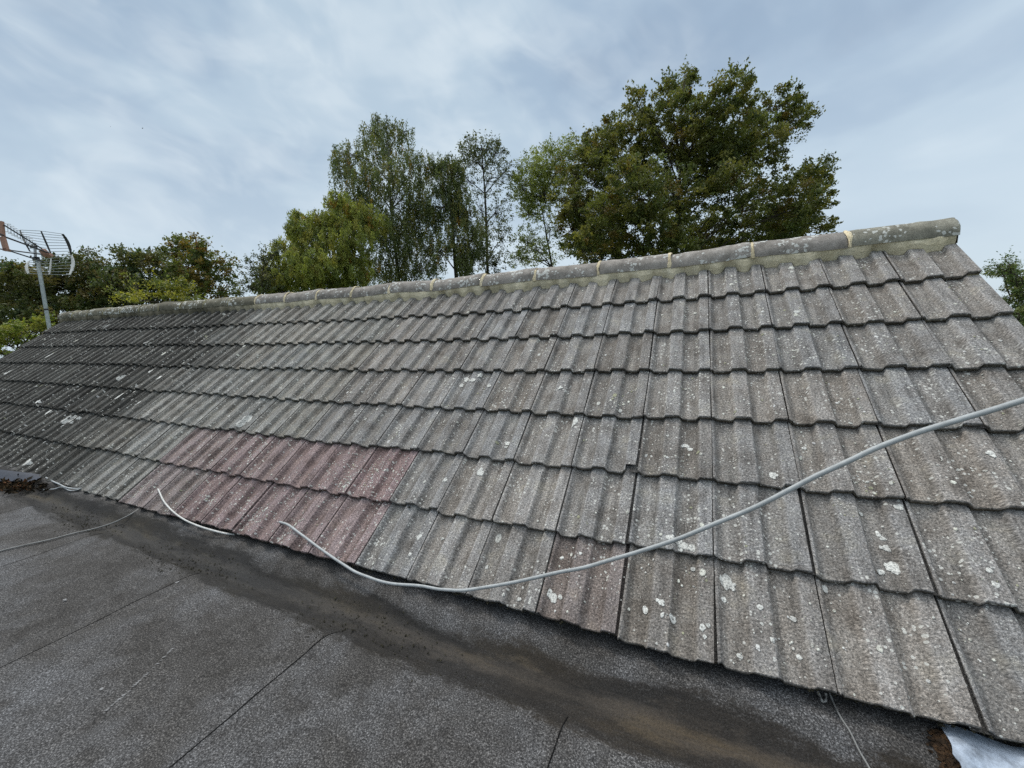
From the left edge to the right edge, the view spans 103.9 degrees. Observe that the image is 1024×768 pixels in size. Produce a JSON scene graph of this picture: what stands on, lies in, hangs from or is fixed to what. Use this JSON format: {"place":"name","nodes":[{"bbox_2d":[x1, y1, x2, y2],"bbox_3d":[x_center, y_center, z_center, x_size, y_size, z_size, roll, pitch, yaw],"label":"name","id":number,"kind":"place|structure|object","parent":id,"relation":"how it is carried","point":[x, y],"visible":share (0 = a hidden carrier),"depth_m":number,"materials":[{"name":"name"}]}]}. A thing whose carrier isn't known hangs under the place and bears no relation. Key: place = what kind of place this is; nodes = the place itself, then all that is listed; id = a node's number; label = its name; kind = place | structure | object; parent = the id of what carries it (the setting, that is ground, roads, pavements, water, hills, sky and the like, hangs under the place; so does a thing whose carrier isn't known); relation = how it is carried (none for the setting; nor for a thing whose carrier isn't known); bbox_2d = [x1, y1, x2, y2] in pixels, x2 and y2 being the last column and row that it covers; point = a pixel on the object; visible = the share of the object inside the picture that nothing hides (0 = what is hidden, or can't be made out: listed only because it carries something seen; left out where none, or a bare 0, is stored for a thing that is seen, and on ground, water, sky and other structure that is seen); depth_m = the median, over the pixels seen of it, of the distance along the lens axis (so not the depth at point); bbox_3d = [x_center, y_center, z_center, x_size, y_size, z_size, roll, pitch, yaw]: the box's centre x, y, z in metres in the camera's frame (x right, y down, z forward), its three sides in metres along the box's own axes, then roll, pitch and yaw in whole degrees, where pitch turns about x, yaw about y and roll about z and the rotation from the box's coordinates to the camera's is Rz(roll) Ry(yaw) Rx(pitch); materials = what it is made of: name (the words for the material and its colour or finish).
{"place":"outdoors","nodes":[
{"label":"outdoors","id":0,"kind":"place"},
{"bbox_2d":[0,0,1023,357],"label":"sky","id":1,"kind":"structure","parent":0,"point":[241,107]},
{"bbox_3d":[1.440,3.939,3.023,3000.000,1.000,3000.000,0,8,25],"label":"ground","id":2,"kind":"structure","parent":0,"visible":0},
{"bbox_2d":[0,310,56,356],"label":"green shrub","id":3,"kind":"object","parent":2,"relation":"on","point":[14,333],"visible":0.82,"depth_m":14.67,"materials":[{"name":"green plant"}]},
{"bbox_2d":[0,244,113,343],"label":"hedgerow tree","id":4,"kind":"object","parent":2,"relation":"on","point":[24,298],"visible":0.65,"depth_m":25.00,"materials":[{"name":"green plant"}]},
{"bbox_2d":[52,242,197,310],"bbox_3d":[-25.386,-3.863,27.064,5.589,11.343,8.691,11,16,64],"label":"hedgerow tree","id":5,"kind":"object","parent":2,"relation":"on","point":[132,262],"visible":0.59,"depth_m":25.90,"materials":[{"name":"green plant"}]},
{"bbox_2d":[101,267,205,304],"bbox_3d":[-16.497,-1.588,18.681,4.577,7.943,3.071,-4,7,-11],"label":"yellow shrub","id":6,"kind":"object","parent":2,"relation":"on","point":[168,288],"visible":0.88,"depth_m":18.29,"materials":[{"name":"green plant"}]},
{"bbox_2d":[152,231,241,299],"bbox_3d":[-18.625,-3.774,24.244,5.130,11.137,3.663,0,8,25],"label":"maple tree","id":7,"kind":"object","parent":2,"relation":"on","point":[205,277],"visible":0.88,"depth_m":23.36,"materials":[{"name":"green plant"}]},
{"bbox_2d":[224,239,285,296],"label":"wispy tree","id":8,"kind":"object","parent":2,"relation":"on","point":[254,269],"visible":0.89,"depth_m":20.95,"materials":[{"name":"green plant"}]},
{"bbox_2d":[251,188,394,294],"bbox_3d":[-10.506,-4.482,22.278,7.836,12.199,5.503,0,8,25],"label":"willow tree","id":9,"kind":"object","parent":2,"relation":"on","point":[313,266],"visible":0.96,"depth_m":20.82,"materials":[{"name":"green plant"}]},
{"bbox_2d":[327,112,444,286],"bbox_3d":[-7.855,-8.437,26.759,6.187,18.656,7.427,-9,9,-40],"label":"birch tree","id":10,"kind":"object","parent":2,"relation":"on","point":[403,236],"visible":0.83,"depth_m":25.28,"materials":[{"name":"green plant"}]},
{"bbox_2d":[420,151,490,277],"bbox_3d":[-3.523,-6.840,25.335,4.674,15.414,3.642,0,8,25],"label":"birch tree","id":11,"kind":"object","parent":2,"relation":"on","point":[458,215],"visible":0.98,"depth_m":24.64,"materials":[{"name":"green plant"}]},
{"bbox_2d":[455,129,516,273],"bbox_3d":[-1.451,-8.258,27.526,4.293,17.457,4.569,-4,7,-7],"label":"slender tree","id":12,"kind":"object","parent":2,"relation":"on","point":[491,162],"visible":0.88,"depth_m":26.78,"materials":[{"name":"green plant"}]},
{"bbox_2d":[0,217,1023,746],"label":"tiled roof","id":13,"kind":"structure","parent":2,"relation":"on","point":[480,429],"depth_m":1.99,"materials":[{"name":"concrete"}]},
{"bbox_2d":[0,221,74,328],"bbox_3d":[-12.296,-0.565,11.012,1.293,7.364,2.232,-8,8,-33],"label":"television aerial","id":14,"kind":"object","parent":13,"relation":"attached to","point":[45,253],"visible":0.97,"depth_m":10.58,"materials":[{"name":"grey metal"}]},
{"bbox_2d":[157,488,234,534],"bbox_3d":[-2.002,0.783,2.459,0.942,0.146,0.087,1,8,29],"label":"cable","id":15,"kind":"object","parent":13,"relation":"on","point":[175,513],"visible":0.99,"depth_m":2.35,"materials":[{"name":"grey plastic"}]},
{"bbox_2d":[279,397,1023,591],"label":"cable","id":16,"kind":"object","parent":13,"relation":"attached to","point":[914,433],"visible":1,"depth_m":1.05,"materials":[{"name":"grey plastic"}]},
{"bbox_2d":[817,691,826,702],"bbox_3d":[0.884,0.891,1.143,0.027,0.035,0.017,0,8,25],"label":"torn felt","id":17,"kind":"object","parent":13,"relation":"hanging from","point":[825,699],"visible":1,"depth_m":1.14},
{"bbox_2d":[0,458,1023,767],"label":"flat roof","id":18,"kind":"structure","parent":2,"relation":"on","point":[112,654],"depth_m":1.35,"materials":[{"name":"fabric"}]},
{"bbox_2d":[0,469,40,481],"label":"lead flashing","id":19,"kind":"object","parent":18,"relation":"on","point":[10,475],"visible":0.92,"depth_m":3.25,"materials":[{"name":"grey metal"}]},
{"bbox_2d":[0,474,49,493],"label":"leaf litter","id":20,"kind":"object","parent":18,"relation":"on","point":[7,484],"visible":1,"depth_m":3.09,"materials":[{"name":"brown plant"}]},
{"bbox_2d":[43,477,81,490],"bbox_3d":[-3.459,0.769,3.035,0.585,0.046,0.100,0,8,25],"label":"loose cable","id":21,"kind":"object","parent":18,"relation":"on","point":[64,487],"visible":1,"depth_m":2.98,"materials":[{"name":"grey plastic"}]},
{"bbox_2d":[0,508,139,551],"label":"cable","id":22,"kind":"object","parent":18,"relation":"on","point":[68,534],"visible":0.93,"depth_m":2.40,"materials":[{"name":"grey plastic"}]},
{"bbox_2d":[14,491,471,681],"bbox_3d":[-1.905,0.895,2.193,4.000,0.180,0.452,0,8,25],"label":"grit","id":23,"kind":"object","parent":18,"relation":"on","point":[243,584],"visible":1,"depth_m":2.02,"materials":[{"name":"grey gravel"}]},
{"bbox_2d":[829,693,869,767],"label":"wire","id":24,"kind":"object","parent":18,"relation":"on","point":[853,738],"visible":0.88,"depth_m":1.07,"materials":[{"name":"grey metal"}]},
{"bbox_2d":[922,727,960,767],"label":"dead moss","id":25,"kind":"object","parent":18,"relation":"on","point":[940,743],"visible":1,"depth_m":1.01,"materials":[{"name":"brown plant"}]},
{"bbox_2d":[942,724,1023,767],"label":"lead flashing","id":26,"kind":"object","parent":18,"relation":"on","point":[970,749],"visible":1,"depth_m":0.99,"materials":[{"name":"silver metal"}]},
{"bbox_2d":[502,131,583,267],"bbox_3d":[2.267,-8.326,27.779,4.665,17.167,6.287,6,11,51],"label":"ash tree","id":27,"kind":"object","parent":2,"relation":"on","point":[536,176],"visible":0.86,"depth_m":26.75,"materials":[{"name":"green plant"}]},
{"bbox_2d":[542,54,843,264],"bbox_3d":[10.497,-9.955,23.800,17.708,20.526,11.060,-4,7,-9],"label":"oak tree","id":28,"kind":"object","parent":2,"relation":"on","point":[715,150],"visible":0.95,"depth_m":21.35,"materials":[{"name":"green plant"}]},
{"bbox_2d":[980,245,1023,326],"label":"green bush","id":29,"kind":"object","parent":2,"relation":"on","point":[1012,278],"visible":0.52,"depth_m":12.03,"materials":[{"name":"green plant"}]}
]}

